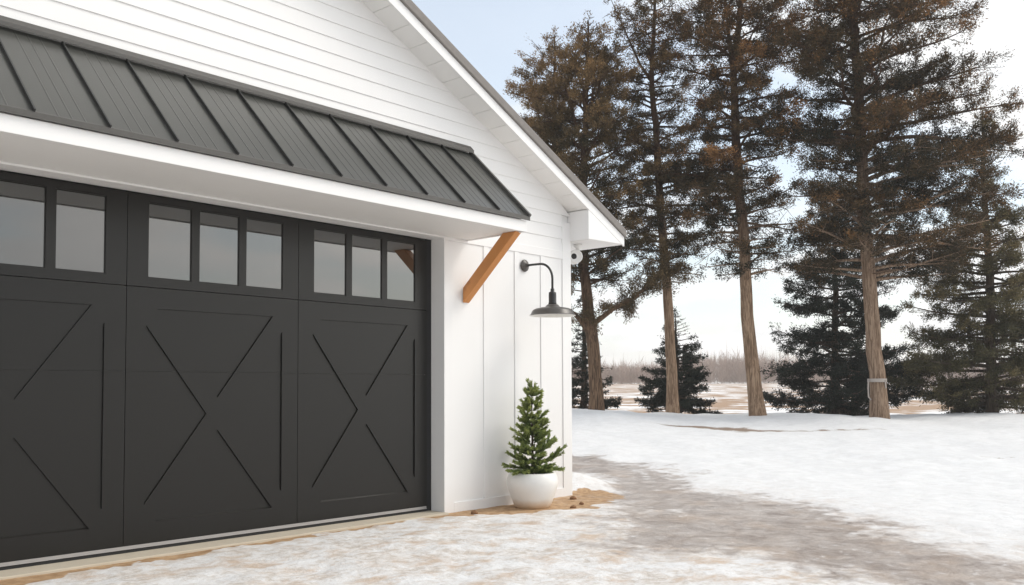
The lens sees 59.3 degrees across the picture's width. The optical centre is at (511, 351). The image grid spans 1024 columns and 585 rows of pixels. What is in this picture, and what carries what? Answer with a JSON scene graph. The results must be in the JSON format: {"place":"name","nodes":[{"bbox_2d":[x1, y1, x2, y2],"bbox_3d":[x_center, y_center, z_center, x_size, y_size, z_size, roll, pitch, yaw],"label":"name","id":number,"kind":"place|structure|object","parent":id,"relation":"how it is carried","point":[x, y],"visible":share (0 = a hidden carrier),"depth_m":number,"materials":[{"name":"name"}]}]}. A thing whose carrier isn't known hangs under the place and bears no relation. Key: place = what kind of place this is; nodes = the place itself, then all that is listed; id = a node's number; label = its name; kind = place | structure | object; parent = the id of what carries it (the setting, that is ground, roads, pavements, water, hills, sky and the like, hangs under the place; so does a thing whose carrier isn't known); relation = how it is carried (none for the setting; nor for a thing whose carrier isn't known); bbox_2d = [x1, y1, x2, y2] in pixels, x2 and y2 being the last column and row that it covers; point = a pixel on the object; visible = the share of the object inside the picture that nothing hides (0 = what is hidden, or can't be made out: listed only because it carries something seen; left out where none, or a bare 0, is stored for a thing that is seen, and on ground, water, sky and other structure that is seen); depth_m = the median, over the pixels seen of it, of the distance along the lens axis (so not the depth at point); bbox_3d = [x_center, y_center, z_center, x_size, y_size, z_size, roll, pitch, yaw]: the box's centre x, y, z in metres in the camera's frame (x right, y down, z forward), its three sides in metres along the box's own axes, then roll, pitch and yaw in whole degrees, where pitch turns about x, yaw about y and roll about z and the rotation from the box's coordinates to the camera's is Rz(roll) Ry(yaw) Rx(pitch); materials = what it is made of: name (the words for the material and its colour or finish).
{"place":"outdoors","nodes":[
{"label":"outdoors","id":0,"kind":"place"},
{"bbox_2d":[0,510,448,579],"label":"pavement","id":1,"kind":"structure","parent":0,"point":[92,562],"depth_m":6.28,"materials":[{"name":"concrete"}]},
{"bbox_2d":[0,383,1023,584],"bbox_3d":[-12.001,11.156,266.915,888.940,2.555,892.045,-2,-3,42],"label":"ground","id":2,"kind":"structure","parent":0,"point":[914,492],"depth_m":7.49,"materials":[{"name":"white snow"}]},
{"bbox_2d":[0,0,625,569],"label":"garage","id":3,"kind":"structure","parent":2,"relation":"on","point":[260,266],"depth_m":6.71,"materials":[{"name":"white paint"}]},
{"bbox_2d":[0,171,430,569],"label":"garage door","id":4,"kind":"structure","parent":3,"relation":"in","point":[173,372],"depth_m":6.45,"materials":[{"name":"grey paint"}]},
{"bbox_2d":[521,260,575,317],"bbox_3d":[0.340,-0.630,8.702,0.580,0.577,0.448,-2,-3,42],"label":"wall lamp","id":5,"kind":"object","parent":3,"relation":"attached to","point":[552,308],"visible":1,"depth_m":8.62,"materials":[{"name":"grey metal"}]},
{"bbox_2d":[571,244,582,264],"bbox_3d":[0.673,-1.043,9.675,0.155,0.209,0.169,0,-2,-11],"label":"security camera","id":6,"kind":"object","parent":3,"relation":"attached to","point":[576,256],"visible":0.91,"depth_m":9.60,"materials":[{"name":"white plastic"}]},
{"bbox_2d":[507,472,557,508],"bbox_3d":[0.193,1.302,8.449,0.484,0.334,0.484,-2,-3,42],"label":"planter pot","id":7,"kind":"object","parent":2,"relation":"on","point":[532,491],"visible":0.77,"depth_m":8.27,"materials":[{"name":"white ceramic"}]},
{"bbox_2d":[501,378,567,475],"bbox_3d":[0.205,0.717,8.459,0.666,0.950,0.564,0,-2,-13],"label":"potted spruce","id":8,"kind":"object","parent":7,"relation":"in","point":[533,425],"visible":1,"depth_m":8.40,"materials":[{"name":"green plant"}]},
{"bbox_2d":[503,25,593,175],"bbox_3d":[1.038,-3.937,27.017,2.962,11.930,3.131,-2,-3,42],"label":"cedar tree","id":9,"kind":"object","parent":2,"relation":"on","point":[540,65],"visible":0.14,"depth_m":26.90,"materials":[{"name":"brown plant"}]},
{"bbox_2d":[571,296,621,409],"bbox_3d":[2.518,0.095,29.013,2.319,4.108,2.097,0,-2,-14],"label":"spruce tree","id":10,"kind":"object","parent":2,"relation":"on","point":[583,383],"visible":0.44,"depth_m":28.75,"materials":[{"name":"green plant"}]},
{"bbox_2d":[518,10,696,410],"bbox_3d":[2.300,-3.782,24.178,4.638,11.141,3.684,-2,-3,42],"label":"cedar tree","id":11,"kind":"object","parent":2,"relation":"on","point":[594,69],"visible":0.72,"depth_m":23.93,"materials":[{"name":"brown plant"}]},
{"bbox_2d":[594,0,723,412],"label":"pine tree","id":12,"kind":"object","parent":2,"relation":"on","point":[661,216],"visible":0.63,"depth_m":24.61,"materials":[{"name":"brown plant"}]},
{"bbox_2d":[634,306,722,413],"bbox_3d":[5.174,0.359,27.912,2.539,3.621,2.752,-1,-3,25],"label":"spruce tree","id":13,"kind":"object","parent":2,"relation":"on","point":[692,378],"visible":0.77,"depth_m":27.63,"materials":[{"name":"green plant"}]},
{"bbox_2d":[633,0,812,415],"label":"pine tree","id":14,"kind":"object","parent":2,"relation":"on","point":[734,187],"visible":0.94,"depth_m":23.37,"materials":[{"name":"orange plant"}]},
{"bbox_2d":[572,341,1022,383],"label":"wood","id":15,"kind":"object","parent":2,"relation":"on","point":[722,374],"visible":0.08,"depth_m":246.99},
{"bbox_2d":[759,179,935,415],"bbox_3d":[10.373,-1.441,28.059,5.294,8.159,5.117,-2,-3,42],"label":"spruce tree","id":16,"kind":"object","parent":2,"relation":"on","point":[834,398],"visible":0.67,"depth_m":27.47,"materials":[{"name":"green plant"}]},
{"bbox_2d":[754,0,1023,418],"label":"pine tree","id":17,"kind":"object","parent":2,"relation":"on","point":[860,196],"visible":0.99,"depth_m":22.15,"materials":[{"name":"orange plant"}]},
{"bbox_2d":[867,379,886,400],"bbox_3d":[9.334,0.973,22.978,0.470,0.558,0.470,-1,-3,23],"label":"strap","id":18,"kind":"object","parent":17,"relation":"attached to","point":[876,380],"visible":0.88,"depth_m":22.84,"materials":[{"name":"white"}]},
{"bbox_2d":[886,105,1023,413],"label":"spruce tree","id":19,"kind":"object","parent":2,"relation":"on","point":[1004,321],"visible":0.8,"depth_m":24.69,"materials":[{"name":"green plant"}]},
{"bbox_2d":[412,0,1023,383],"label":"sky","id":20,"kind":"structure","parent":0,"point":[488,33],"materials":[{"name":"white"}]},
{"bbox_2d":[984,199,1023,353],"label":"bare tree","id":21,"kind":"object","parent":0,"point":[1009,269],"visible":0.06,"depth_m":30.99,"materials":[{"name":"brown plant"}]}
]}

